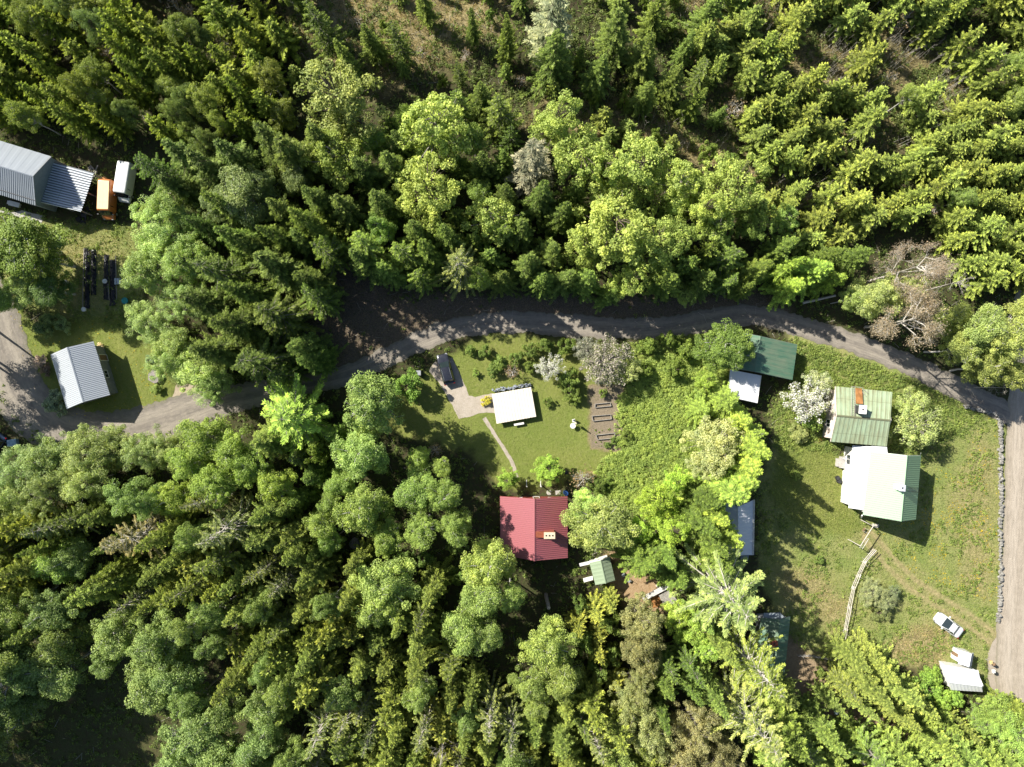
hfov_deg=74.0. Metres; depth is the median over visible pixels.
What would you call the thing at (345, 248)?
spruce tree
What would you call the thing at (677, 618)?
aspen tree
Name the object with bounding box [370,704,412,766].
young spruce
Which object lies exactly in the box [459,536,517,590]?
birch tree
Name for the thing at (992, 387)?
dead tree
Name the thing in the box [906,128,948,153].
young spruce
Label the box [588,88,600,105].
shrub
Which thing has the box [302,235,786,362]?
leaf litter
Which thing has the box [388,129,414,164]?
spruce tree
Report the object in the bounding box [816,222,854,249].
young spruce
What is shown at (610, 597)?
young spruce
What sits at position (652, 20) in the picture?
spruce tree
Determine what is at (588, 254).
aspen tree
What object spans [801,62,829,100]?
young spruce
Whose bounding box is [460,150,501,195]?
spruce tree
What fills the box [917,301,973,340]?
birch tree
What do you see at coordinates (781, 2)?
young spruce
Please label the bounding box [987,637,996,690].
road mouth
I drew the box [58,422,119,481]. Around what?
willow tree
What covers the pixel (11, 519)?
spruce tree
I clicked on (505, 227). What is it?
spruce tree
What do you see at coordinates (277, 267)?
spruce tree
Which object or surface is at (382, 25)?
shrub
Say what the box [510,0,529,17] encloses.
young spruce
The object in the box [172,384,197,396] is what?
yard
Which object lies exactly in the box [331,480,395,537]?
birch tree
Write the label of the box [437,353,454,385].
car
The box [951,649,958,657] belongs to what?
door
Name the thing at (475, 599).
birch tree
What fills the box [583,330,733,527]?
nettle thicket
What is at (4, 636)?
birch tree
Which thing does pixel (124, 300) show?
tub
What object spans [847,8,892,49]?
young spruce
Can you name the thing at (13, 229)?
birch tree
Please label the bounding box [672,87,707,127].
spruce tree
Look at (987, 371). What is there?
birch tree
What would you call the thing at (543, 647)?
birch tree
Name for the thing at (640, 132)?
young spruce
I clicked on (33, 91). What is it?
young spruce
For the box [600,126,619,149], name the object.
young spruce
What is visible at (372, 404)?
birch tree
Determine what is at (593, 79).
spruce tree
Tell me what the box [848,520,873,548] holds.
swing frame
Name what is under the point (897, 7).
young spruce
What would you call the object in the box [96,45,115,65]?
sapling
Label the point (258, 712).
birch tree
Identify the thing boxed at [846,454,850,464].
window
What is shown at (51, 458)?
willow tree
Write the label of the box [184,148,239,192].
spruce tree
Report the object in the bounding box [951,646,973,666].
hut
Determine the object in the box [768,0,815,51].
young spruce
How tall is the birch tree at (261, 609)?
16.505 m
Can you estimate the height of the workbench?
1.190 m
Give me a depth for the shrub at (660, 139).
97.82 m
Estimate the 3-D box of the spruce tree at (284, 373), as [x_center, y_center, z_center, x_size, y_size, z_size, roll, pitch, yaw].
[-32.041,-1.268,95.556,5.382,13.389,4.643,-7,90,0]
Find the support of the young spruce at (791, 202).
on the ground at (528, 436)
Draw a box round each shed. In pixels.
[51,341,117,408]
[492,387,535,425]
[579,555,614,584]
[722,499,754,559]
[729,333,796,402]
[753,612,789,687]
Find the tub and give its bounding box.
[121,297,128,303]
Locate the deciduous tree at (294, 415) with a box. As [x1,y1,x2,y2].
[260,373,333,457]
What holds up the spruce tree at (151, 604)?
on the ground at (528, 436)
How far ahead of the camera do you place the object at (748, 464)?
91.90 m
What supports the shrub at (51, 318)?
on the ground at (528, 436)
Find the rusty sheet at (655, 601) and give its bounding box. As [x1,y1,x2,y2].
[650,595,660,607]
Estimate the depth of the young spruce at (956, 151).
97.60 m
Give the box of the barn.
[0,141,66,211]
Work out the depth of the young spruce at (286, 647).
91.51 m
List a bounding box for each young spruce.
[0,0,37,39]
[0,5,12,30]
[0,29,19,59]
[0,29,67,74]
[0,47,19,73]
[0,60,40,104]
[0,84,21,100]
[0,91,37,121]
[0,97,49,132]
[0,111,22,134]
[0,498,80,542]
[0,553,46,594]
[15,81,58,121]
[23,54,68,90]
[29,4,94,53]
[39,81,91,112]
[42,98,103,147]
[59,37,114,87]
[79,102,133,150]
[96,7,145,50]
[96,28,141,67]
[106,0,149,34]
[109,72,160,111]
[111,49,168,108]
[123,37,159,75]
[125,6,170,49]
[131,18,188,68]
[140,46,180,92]
[144,113,186,149]
[154,61,192,86]
[157,573,205,610]
[162,44,206,86]
[176,533,237,579]
[181,42,218,85]
[191,0,235,30]
[199,0,244,49]
[200,566,252,604]
[203,71,241,110]
[206,42,246,77]
[218,61,273,108]
[222,6,268,54]
[222,74,262,120]
[223,0,241,5]
[224,108,259,147]
[226,619,267,654]
[233,25,272,68]
[243,47,289,95]
[244,0,281,30]
[250,88,295,130]
[259,618,310,676]
[262,14,301,63]
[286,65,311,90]
[292,643,347,710]
[295,617,328,650]
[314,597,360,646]
[339,605,372,647]
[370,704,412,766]
[372,659,428,730]
[381,115,409,143]
[390,0,410,8]
[395,58,410,79]
[420,729,460,766]
[424,691,465,743]
[443,208,473,236]
[457,742,496,766]
[474,243,510,272]
[481,0,493,4]
[489,164,513,191]
[498,62,512,82]
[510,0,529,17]
[544,80,566,104]
[557,180,590,211]
[562,609,586,637]
[568,204,590,232]
[571,44,586,71]
[573,664,607,735]
[578,740,611,766]
[582,589,605,623]
[585,618,607,643]
[585,625,607,665]
[587,106,613,133]
[588,690,635,755]
[589,669,601,691]
[599,584,622,613]
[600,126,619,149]
[600,658,627,690]
[606,0,633,17]
[616,114,637,140]
[621,130,643,151]
[627,729,667,766]
[658,134,679,158]
[666,255,700,279]
[678,20,716,64]
[682,242,717,271]
[701,53,728,91]
[703,32,731,68]
[714,18,744,50]
[721,0,749,26]
[721,4,766,45]
[726,37,761,75]
[730,101,764,135]
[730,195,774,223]
[731,56,764,101]
[733,159,750,176]
[738,121,777,153]
[738,731,771,766]
[747,0,758,11]
[748,92,779,123]
[749,756,764,766]
[750,139,784,180]
[754,30,779,66]
[755,71,793,100]
[757,53,785,84]
[757,669,801,710]
[761,89,799,126]
[762,188,780,209]
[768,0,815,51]
[770,0,791,9]
[770,32,800,70]
[770,124,809,155]
[770,194,798,222]
[775,102,822,139]
[777,143,805,178]
[778,74,810,115]
[779,177,812,202]
[786,754,810,766]
[787,0,814,9]
[788,228,826,255]
[794,138,827,176]
[798,0,830,22]
[798,92,831,120]
[798,204,835,238]
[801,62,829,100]
[805,181,844,210]
[807,116,846,144]
[813,77,851,113]
[815,135,847,170]
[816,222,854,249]
[820,158,864,196]
[822,0,858,16]
[824,1,871,42]
[827,188,874,222]
[837,82,866,114]
[839,145,881,185]
[841,204,888,240]
[843,40,887,86]
[844,101,888,148]
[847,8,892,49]
[850,0,874,7]
[852,85,891,112]
[863,152,901,189]
[868,192,904,226]
[878,0,915,33]
[878,159,923,189]
[885,184,932,212]
[888,203,932,230]
[894,146,937,174]
[897,0,951,34]
[901,77,948,121]
[903,17,948,49]
[905,108,939,139]
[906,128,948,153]
[908,0,931,9]
[908,155,947,183]
[913,175,950,206]
[916,164,968,207]
[922,0,964,12]
[927,118,965,152]
[928,202,976,241]
[929,0,967,36]
[930,138,973,171]
[932,758,959,766]
[934,229,977,255]
[935,23,986,68]
[939,93,994,130]
[939,157,991,192]
[941,41,1007,83]
[943,703,984,745]
[945,244,989,285]
[949,116,983,142]
[954,0,986,21]
[959,138,995,166]
[959,211,1008,251]
[960,187,1006,216]
[961,265,1010,300]
[963,123,1019,158]
[964,64,1015,100]
[964,245,1012,283]
[965,161,1016,190]
[978,97,1013,133]
[979,190,1017,218]
[980,0,1023,27]
[986,163,1023,190]
[986,216,1023,248]
[990,134,1023,165]
[991,75,1023,101]
[992,238,1023,260]
[993,119,1023,148]
[993,195,1023,220]
[993,258,1023,290]
[996,17,1023,46]
[1005,178,1023,200]
[1009,257,1023,282]
[1010,157,1023,185]
[1010,210,1023,242]
[1011,40,1023,72]
[1013,4,1023,21]
[1013,69,1023,80]
[1013,278,1023,296]
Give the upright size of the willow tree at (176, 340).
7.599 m
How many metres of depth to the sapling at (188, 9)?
98.90 m
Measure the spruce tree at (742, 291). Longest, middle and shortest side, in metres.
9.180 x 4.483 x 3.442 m
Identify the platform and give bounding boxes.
[658,590,676,604]
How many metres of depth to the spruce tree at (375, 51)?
97.26 m
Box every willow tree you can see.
[0,432,51,498]
[0,472,38,519]
[1,270,46,310]
[17,469,91,517]
[20,431,77,486]
[42,0,77,21]
[57,457,116,509]
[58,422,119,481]
[69,7,111,51]
[88,423,143,471]
[110,98,147,130]
[119,244,181,301]
[120,423,166,474]
[123,295,172,347]
[129,194,201,260]
[139,197,168,224]
[141,433,189,471]
[143,347,189,386]
[149,185,201,233]
[150,323,193,362]
[155,98,203,134]
[156,275,208,325]
[160,231,211,288]
[168,345,226,395]
[169,82,211,125]
[177,118,207,149]
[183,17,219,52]
[187,126,222,158]
[192,369,241,407]
[607,681,651,732]
[616,665,653,705]
[619,591,666,639]
[620,628,666,671]
[627,649,664,678]
[627,696,675,763]
[655,724,707,766]
[664,698,721,758]
[679,415,747,479]
[684,448,724,483]
[685,747,713,766]
[695,727,745,766]
[858,575,889,608]
[872,592,896,613]
[884,584,900,599]
[965,701,1001,739]
[973,689,1021,731]
[983,711,1023,765]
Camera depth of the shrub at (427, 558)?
100.14 m
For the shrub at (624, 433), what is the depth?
100.90 m
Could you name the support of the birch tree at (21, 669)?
on the ground at (528, 436)
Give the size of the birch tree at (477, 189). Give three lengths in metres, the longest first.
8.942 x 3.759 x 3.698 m
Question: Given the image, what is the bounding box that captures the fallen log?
[802,295,835,303]
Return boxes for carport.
[41,162,101,215]
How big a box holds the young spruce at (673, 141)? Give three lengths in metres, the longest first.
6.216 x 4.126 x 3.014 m
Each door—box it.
[98,354,108,360]
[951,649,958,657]
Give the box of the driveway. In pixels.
[429,358,494,418]
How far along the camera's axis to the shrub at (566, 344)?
99.95 m
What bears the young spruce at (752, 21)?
on the ground at (528, 436)
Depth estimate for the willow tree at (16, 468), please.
93.85 m
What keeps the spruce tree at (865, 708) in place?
on the ground at (528, 436)
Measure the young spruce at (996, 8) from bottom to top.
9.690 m
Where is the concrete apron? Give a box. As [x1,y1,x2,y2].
[0,210,44,221]
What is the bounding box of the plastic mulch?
[82,247,116,308]
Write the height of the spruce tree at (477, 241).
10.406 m
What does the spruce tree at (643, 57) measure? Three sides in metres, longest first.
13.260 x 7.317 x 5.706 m
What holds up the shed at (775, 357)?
on the ground at (528, 436)
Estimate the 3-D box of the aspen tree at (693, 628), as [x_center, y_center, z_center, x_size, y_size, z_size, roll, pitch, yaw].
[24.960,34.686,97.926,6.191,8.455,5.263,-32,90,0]
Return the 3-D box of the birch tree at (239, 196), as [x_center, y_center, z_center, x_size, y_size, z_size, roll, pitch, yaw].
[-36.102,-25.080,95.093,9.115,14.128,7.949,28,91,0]
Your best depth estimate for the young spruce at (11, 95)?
98.94 m
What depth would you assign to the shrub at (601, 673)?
96.64 m
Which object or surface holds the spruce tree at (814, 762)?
on the ground at (528, 436)
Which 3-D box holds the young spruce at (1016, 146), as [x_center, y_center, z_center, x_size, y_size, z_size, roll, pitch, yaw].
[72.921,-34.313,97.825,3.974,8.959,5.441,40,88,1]
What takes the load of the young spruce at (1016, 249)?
on the ground at (528, 436)
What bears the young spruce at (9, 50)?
on the ground at (528, 436)
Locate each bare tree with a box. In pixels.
[864,281,949,352]
[867,239,961,302]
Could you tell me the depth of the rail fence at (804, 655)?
101.41 m
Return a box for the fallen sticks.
[5,4,998,761]
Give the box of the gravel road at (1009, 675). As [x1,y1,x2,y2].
[994,241,1023,759]
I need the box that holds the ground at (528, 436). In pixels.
[0,0,1023,766]
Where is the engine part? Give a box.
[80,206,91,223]
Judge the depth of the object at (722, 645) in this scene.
92.57 m
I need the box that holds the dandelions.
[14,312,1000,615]
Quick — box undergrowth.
[0,0,1023,766]
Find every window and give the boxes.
[103,370,109,377]
[826,419,830,426]
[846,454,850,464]
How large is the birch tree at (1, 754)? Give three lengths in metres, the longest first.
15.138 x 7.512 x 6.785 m
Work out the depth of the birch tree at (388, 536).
93.22 m
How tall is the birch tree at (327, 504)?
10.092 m
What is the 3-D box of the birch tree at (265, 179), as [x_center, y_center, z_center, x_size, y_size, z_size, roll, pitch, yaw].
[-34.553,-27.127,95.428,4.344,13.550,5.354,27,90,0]
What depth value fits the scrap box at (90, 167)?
101.49 m
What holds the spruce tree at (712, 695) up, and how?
on the ground at (528, 436)
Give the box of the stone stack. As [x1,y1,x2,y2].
[492,383,530,391]
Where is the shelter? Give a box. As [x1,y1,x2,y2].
[939,661,982,691]
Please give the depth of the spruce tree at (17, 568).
90.13 m
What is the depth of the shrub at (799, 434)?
100.86 m
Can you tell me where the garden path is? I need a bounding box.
[483,417,517,476]
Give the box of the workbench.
[7,200,20,207]
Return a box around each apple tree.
[533,352,566,380]
[573,337,598,359]
[579,332,635,386]
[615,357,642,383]
[779,375,836,423]
[801,369,832,395]
[888,396,942,448]
[893,386,929,420]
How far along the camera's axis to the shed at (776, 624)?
98.64 m
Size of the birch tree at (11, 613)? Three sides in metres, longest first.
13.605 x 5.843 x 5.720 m
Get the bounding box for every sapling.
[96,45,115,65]
[162,0,192,19]
[180,1,199,22]
[213,32,234,53]
[226,0,248,14]
[353,13,366,29]
[411,45,430,58]
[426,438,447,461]
[460,44,470,62]
[500,364,521,379]
[511,74,527,89]
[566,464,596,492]
[719,92,748,123]
[880,69,904,84]
[888,10,914,36]
[926,202,943,221]
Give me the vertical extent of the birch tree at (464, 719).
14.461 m
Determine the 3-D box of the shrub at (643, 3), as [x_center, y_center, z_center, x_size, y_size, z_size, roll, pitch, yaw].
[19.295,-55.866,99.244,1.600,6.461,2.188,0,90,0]
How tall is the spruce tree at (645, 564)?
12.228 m
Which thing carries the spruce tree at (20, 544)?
on the ground at (528, 436)
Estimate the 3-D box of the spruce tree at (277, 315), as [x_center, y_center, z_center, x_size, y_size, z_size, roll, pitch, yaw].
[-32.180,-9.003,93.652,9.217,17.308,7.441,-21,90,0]
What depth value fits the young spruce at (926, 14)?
97.33 m
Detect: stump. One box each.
[148,370,162,382]
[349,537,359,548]
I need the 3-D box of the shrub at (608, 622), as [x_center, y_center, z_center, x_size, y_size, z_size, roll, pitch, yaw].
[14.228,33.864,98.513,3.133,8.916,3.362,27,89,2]
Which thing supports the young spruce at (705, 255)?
on the ground at (528, 436)
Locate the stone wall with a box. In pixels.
[963,404,1004,622]
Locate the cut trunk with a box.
[544,593,549,609]
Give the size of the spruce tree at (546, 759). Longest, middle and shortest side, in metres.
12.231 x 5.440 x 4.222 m
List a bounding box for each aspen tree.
[293,57,388,148]
[299,129,372,192]
[391,152,465,233]
[397,91,471,168]
[460,195,524,246]
[496,466,519,489]
[527,88,583,153]
[530,453,564,486]
[548,120,615,186]
[564,225,609,273]
[568,181,659,270]
[578,145,625,191]
[590,172,641,215]
[605,264,647,301]
[610,131,674,209]
[617,214,688,288]
[629,513,652,543]
[634,480,680,521]
[647,158,706,214]
[647,508,691,547]
[653,212,698,254]
[656,599,692,637]
[663,464,693,495]
[667,607,714,645]
[670,282,696,307]
[677,191,726,232]
[689,152,769,226]
[690,207,734,252]
[691,370,715,391]
[693,632,719,663]
[733,208,774,241]
[766,202,799,235]
[883,271,928,319]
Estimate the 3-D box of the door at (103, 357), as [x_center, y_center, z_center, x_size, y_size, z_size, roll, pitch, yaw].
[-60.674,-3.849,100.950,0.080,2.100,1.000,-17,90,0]
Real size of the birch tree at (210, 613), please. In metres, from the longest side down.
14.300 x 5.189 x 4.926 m
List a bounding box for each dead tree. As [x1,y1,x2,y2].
[431,739,458,766]
[926,271,974,293]
[973,383,1008,393]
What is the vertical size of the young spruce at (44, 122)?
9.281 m
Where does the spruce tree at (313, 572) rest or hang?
on the ground at (528, 436)
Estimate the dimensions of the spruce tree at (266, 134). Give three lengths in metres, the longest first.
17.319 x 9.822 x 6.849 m
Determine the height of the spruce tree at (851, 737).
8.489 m
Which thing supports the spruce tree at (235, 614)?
on the ground at (528, 436)
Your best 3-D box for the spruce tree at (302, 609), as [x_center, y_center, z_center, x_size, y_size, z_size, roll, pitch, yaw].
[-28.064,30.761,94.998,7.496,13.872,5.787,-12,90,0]
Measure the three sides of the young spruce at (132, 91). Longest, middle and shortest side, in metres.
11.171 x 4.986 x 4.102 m
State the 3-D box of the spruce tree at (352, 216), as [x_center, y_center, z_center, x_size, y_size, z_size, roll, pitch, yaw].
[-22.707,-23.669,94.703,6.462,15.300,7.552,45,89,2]
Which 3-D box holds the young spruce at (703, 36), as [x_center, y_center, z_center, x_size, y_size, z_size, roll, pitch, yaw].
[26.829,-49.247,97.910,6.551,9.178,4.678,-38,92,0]
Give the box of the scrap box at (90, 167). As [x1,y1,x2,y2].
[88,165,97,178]
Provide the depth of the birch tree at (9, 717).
91.88 m
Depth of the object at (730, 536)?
92.06 m
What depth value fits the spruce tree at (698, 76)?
97.38 m
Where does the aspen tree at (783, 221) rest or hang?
on the ground at (528, 436)
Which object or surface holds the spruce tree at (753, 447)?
on the ground at (528, 436)
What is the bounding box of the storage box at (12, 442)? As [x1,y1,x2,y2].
[6,439,18,446]
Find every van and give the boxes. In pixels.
[97,179,117,220]
[113,161,137,202]
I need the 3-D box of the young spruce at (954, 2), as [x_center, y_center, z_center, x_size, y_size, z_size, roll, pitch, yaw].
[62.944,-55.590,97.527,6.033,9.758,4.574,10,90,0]
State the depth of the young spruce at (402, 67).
99.74 m
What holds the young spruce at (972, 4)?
on the ground at (528, 436)
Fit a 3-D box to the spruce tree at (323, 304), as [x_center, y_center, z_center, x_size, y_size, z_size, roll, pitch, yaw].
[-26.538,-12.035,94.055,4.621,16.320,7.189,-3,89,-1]
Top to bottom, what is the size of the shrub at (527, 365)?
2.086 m
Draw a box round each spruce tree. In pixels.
[0,504,59,537]
[0,507,12,539]
[0,534,36,565]
[0,545,52,582]
[0,555,24,578]
[0,578,46,605]
[3,600,90,646]
[13,525,91,558]
[18,499,100,540]
[46,496,113,531]
[63,548,147,607]
[76,501,136,526]
[80,543,155,589]
[90,517,149,555]
[97,550,161,592]
[99,512,182,557]
[103,581,165,619]
[131,151,188,190]
[131,574,183,618]
[133,503,204,551]
[137,547,183,586]
[156,529,216,570]
[157,174,208,217]
[158,563,231,608]
[161,137,210,190]
[177,483,239,513]
[178,282,243,328]
[181,213,228,251]
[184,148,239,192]
[185,246,267,300]
[187,330,261,379]
[190,536,264,580]
[193,488,262,552]
[199,190,271,241]
[208,302,282,351]
[209,640,280,705]
[212,138,281,179]
[212,223,283,267]
[217,277,295,310]
[217,550,273,596]
[221,571,289,627]
[230,336,296,387]
[234,229,283,269]
[241,543,294,586]
[241,603,290,665]
[242,516,293,553]
[247,246,320,318]
[247,489,294,526]
[249,418,301,466]
[252,119,301,204]
[253,292,323,348]
[254,224,313,260]
[264,593,307,645]
[265,193,310,230]
[265,561,306,598]
[267,360,312,387]
[267,733,303,766]
[271,134,329,197]
[274,507,316,553]
[275,677,314,726]
[276,500,320,520]
[279,537,317,567]
[285,332,337,357]
[286,205,345,252]
[287,444,317,469]
[287,483,324,509]
[287,580,343,624]
[289,226,324,263]
[291,260,349,304]
[294,543,343,591]
[294,623,336,677]
[296,341,347,381]
[298,742,331,766]
[300,278,344,324]
[300,456,339,489]
[301,0,354,63]
[301,184,340,224]
[303,122,354,188]
[303,686,347,761]
[304,219,348,247]
[306,539,326,561]
[308,725,338,766]
[309,233,352,286]
[325,414,353,442]
[326,619,349,651]
[328,713,381,764]
[330,193,375,240]
[331,239,353,261]
[332,680,375,743]
[333,38,367,91]
[337,559,377,611]
[337,740,368,766]
[342,536,375,575]
[347,225,393,275]
[347,629,381,683]
[348,244,389,290]
[350,154,395,205]
[350,675,384,726]
[357,736,382,766]
[358,23,394,71]
[359,699,383,757]
[365,611,407,655]
[368,188,425,235]
[372,633,410,683]
[373,256,412,290]
[376,150,415,196]
[382,19,422,66]
[385,700,419,747]
[386,238,424,271]
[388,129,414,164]
[390,582,417,639]
[390,730,409,766]
[391,178,415,203]
[397,219,435,258]
[402,719,433,766]
[403,604,445,658]
[404,629,442,687]
[405,267,442,299]
[406,152,443,173]
[410,592,441,636]
[410,691,438,754]
[413,0,441,34]
[416,555,458,609]
[417,238,446,283]
[428,242,486,300]
[430,222,472,265]
[433,624,472,682]
[436,654,467,714]
[445,155,474,180]
[445,735,475,766]
[448,61,469,88]
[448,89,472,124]
[451,697,484,758]
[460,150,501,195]
[461,232,493,260]
[461,654,491,709]
[464,7,481,50]
[465,80,493,123]
[471,701,504,766]
[475,665,514,743]
[478,92,523,142]
[485,269,522,298]
[489,178,520,217]
[489,221,520,253]
[490,148,516,185]
[492,124,524,154]
[494,12,524,65]
[497,684,528,758]
[507,245,558,287]
[510,215,539,256]
[513,699,551,748]
[516,729,545,766]
[517,179,562,230]
[519,28,574,106]
[521,269,559,301]
[530,237,566,273]
[535,266,579,304]
[537,200,574,237]
[538,742,556,766]
[545,722,584,766]
[549,682,576,724]
[550,741,586,766]
[567,267,600,303]
[572,691,591,743]
[573,714,611,766]
[576,53,615,121]
[590,284,618,313]
[591,6,634,77]
[597,533,663,583]
[615,81,659,120]
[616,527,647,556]
[620,31,657,91]
[632,0,667,47]
[638,267,680,303]
[645,680,670,735]
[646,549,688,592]
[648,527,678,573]
[649,655,678,700]
[651,64,687,124]
[654,636,679,684]
[667,31,696,68]
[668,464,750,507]
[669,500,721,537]
[669,530,765,638]
[669,661,703,707]
[670,630,704,688]
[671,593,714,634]
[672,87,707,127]
[677,0,723,40]
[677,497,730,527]
[680,264,716,305]
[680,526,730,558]
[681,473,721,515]
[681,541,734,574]
[683,55,711,95]
[683,393,712,428]
[687,645,729,720]
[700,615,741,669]
[701,242,747,283]
[701,658,788,766]
[704,105,727,131]
[705,373,739,420]
[708,272,738,299]
[712,620,786,705]
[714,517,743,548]
[715,401,756,435]
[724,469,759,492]
[725,280,756,304]
[725,425,771,467]
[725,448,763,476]
[730,253,774,286]
[734,725,793,766]
[736,421,766,438]
[743,680,810,761]
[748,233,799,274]
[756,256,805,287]
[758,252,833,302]
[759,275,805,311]
[768,712,826,766]
[786,691,847,758]
[797,720,848,766]
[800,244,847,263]
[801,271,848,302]
[806,678,848,719]
[816,627,871,672]
[820,658,862,704]
[827,658,894,711]
[830,709,865,751]
[830,715,896,766]
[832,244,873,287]
[834,686,880,722]
[843,749,873,766]
[844,626,900,684]
[858,717,923,766]
[860,686,921,732]
[876,644,925,709]
[887,734,944,766]
[891,707,963,765]
[892,671,940,719]
[908,699,963,735]
[914,705,987,766]
[942,715,1007,766]
[982,681,1023,722]
[983,734,1023,766]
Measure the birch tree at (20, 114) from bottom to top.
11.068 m
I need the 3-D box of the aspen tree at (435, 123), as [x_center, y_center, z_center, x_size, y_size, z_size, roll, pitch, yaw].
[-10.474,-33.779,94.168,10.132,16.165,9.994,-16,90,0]
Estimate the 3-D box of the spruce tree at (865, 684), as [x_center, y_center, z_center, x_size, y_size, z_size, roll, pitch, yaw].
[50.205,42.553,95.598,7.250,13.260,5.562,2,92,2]
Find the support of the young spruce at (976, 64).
on the ground at (528, 436)
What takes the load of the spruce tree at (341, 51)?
on the ground at (528, 436)
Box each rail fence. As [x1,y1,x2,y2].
[798,654,837,662]
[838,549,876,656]
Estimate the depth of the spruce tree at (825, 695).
97.72 m
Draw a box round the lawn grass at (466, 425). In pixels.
[12,309,861,539]
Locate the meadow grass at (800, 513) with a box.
[0,217,1003,689]
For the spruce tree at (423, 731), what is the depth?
93.47 m
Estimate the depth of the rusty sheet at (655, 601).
101.90 m
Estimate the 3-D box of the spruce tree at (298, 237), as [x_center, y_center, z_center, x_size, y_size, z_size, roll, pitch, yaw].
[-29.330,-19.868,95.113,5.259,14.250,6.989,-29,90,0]
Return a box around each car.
[0,432,7,449]
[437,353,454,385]
[933,612,963,637]
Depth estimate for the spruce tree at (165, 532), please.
91.32 m
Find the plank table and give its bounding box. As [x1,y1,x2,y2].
[643,585,669,599]
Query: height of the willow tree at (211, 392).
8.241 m
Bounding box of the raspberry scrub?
[276,0,1023,205]
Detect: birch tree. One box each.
[0,207,71,278]
[0,239,37,279]
[0,284,19,312]
[0,579,58,631]
[0,618,33,651]
[0,623,41,680]
[0,644,45,709]
[0,683,49,736]
[0,688,30,729]
[0,721,15,750]
[0,723,17,762]
[3,100,60,135]
[9,0,60,48]
[9,232,75,284]
[19,0,52,17]
[19,583,87,631]
[29,271,78,306]
[29,536,92,585]
[30,649,96,701]
[31,617,104,667]
[45,533,96,579]
[56,68,95,103]
[59,0,106,29]
[73,52,122,93]
[86,87,120,116]
[89,603,149,660]
[89,638,132,679]
[98,0,131,11]
[102,475,153,516]
[118,482,185,521]
[123,647,185,715]
[125,608,191,674]
[147,641,208,710]
[149,479,201,517]
[152,74,188,99]
[153,740,215,766]
[157,704,229,765]
[161,12,197,54]
[164,447,216,480]
[164,596,227,645]
[168,669,227,720]
[171,517,225,553]
[173,414,236,460]
[186,81,225,120]
[186,591,243,632]
[188,463,245,508]
[192,622,237,659]
[194,685,246,735]
[195,725,261,766]
[198,184,239,228]
[205,428,258,480]
[206,109,240,140]
[218,163,282,231]
[229,738,279,766]
[232,442,275,489]
[234,714,290,766]
[238,671,287,728]
[242,585,281,627]
[246,165,282,203]
[247,650,283,688]
[251,56,286,97]
[251,468,297,502]
[261,657,305,709]
[268,93,298,130]
[272,720,310,766]
[278,0,301,16]
[282,161,311,196]
[302,507,339,538]
[309,586,342,623]
[315,492,345,516]
[317,522,346,557]
[318,668,364,712]
[323,467,357,496]
[330,427,389,481]
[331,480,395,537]
[342,370,404,434]
[346,383,359,408]
[347,551,421,610]
[351,593,402,627]
[352,412,384,439]
[360,126,389,161]
[365,211,396,245]
[372,516,403,559]
[392,104,413,135]
[392,462,437,512]
[401,662,437,714]
[403,506,440,550]
[406,445,430,470]
[424,476,461,512]
[429,456,450,477]
[439,506,472,547]
[440,604,492,656]
[450,703,481,737]
[455,570,501,618]
[459,121,491,156]
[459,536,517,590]
[466,177,492,200]
[468,263,492,290]
[469,615,502,652]
[495,577,526,612]
[496,743,534,766]
[506,662,551,701]
[516,613,579,677]
[524,689,551,719]
[538,657,585,706]
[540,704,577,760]
[559,496,641,552]
[564,487,605,528]
[599,730,637,766]
[656,194,684,220]
[691,317,752,371]
[716,340,755,371]
[720,0,730,8]
[830,286,867,312]
[847,277,902,321]
[887,82,920,111]
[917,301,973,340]
[923,329,981,370]
[935,301,1008,356]
[938,186,980,210]
[949,350,1009,387]
[977,315,1023,372]
[990,359,1023,391]
[999,49,1023,72]
[999,83,1023,119]
[1000,295,1023,326]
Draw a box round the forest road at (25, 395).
[0,277,1009,448]
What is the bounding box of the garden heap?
[835,476,841,482]
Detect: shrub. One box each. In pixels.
[31,354,46,368]
[32,316,53,338]
[39,362,50,376]
[41,388,67,417]
[42,313,60,326]
[54,315,71,334]
[145,355,154,363]
[149,383,162,393]
[297,0,315,21]
[304,440,339,464]
[331,550,344,566]
[379,19,386,35]
[392,367,422,405]
[400,550,415,560]
[416,551,433,567]
[436,74,447,88]
[445,538,468,555]
[450,567,463,585]
[458,563,475,579]
[465,345,476,356]
[472,368,479,377]
[478,345,490,356]
[480,395,491,406]
[485,8,494,23]
[487,363,498,378]
[488,354,507,371]
[508,352,521,367]
[520,342,538,357]
[523,361,536,373]
[536,338,554,351]
[543,396,552,408]
[557,337,575,356]
[557,367,579,392]
[562,386,579,401]
[570,390,581,405]
[570,593,587,614]
[573,631,593,655]
[584,653,608,682]
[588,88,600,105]
[588,476,607,495]
[599,388,607,398]
[599,610,621,635]
[604,442,611,447]
[604,475,613,488]
[604,641,622,667]
[611,437,618,444]
[617,90,629,110]
[621,429,633,439]
[635,362,653,377]
[636,337,658,354]
[638,0,648,9]
[651,127,663,147]
[657,330,679,346]
[661,13,679,32]
[666,0,679,10]
[666,357,685,377]
[674,338,697,360]
[688,388,707,401]
[697,139,717,164]
[723,151,738,165]
[754,166,774,186]
[788,423,807,443]
[789,470,800,480]
[795,407,825,431]
[813,666,826,678]
[814,555,823,563]
[837,661,848,670]
[868,607,891,620]
[911,669,941,698]
[919,664,942,685]
[925,684,951,710]
[942,687,964,707]
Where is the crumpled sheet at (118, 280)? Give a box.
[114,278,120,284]
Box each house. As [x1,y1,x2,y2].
[500,496,567,560]
[822,386,891,445]
[835,445,920,520]
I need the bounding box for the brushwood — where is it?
[294,0,993,237]

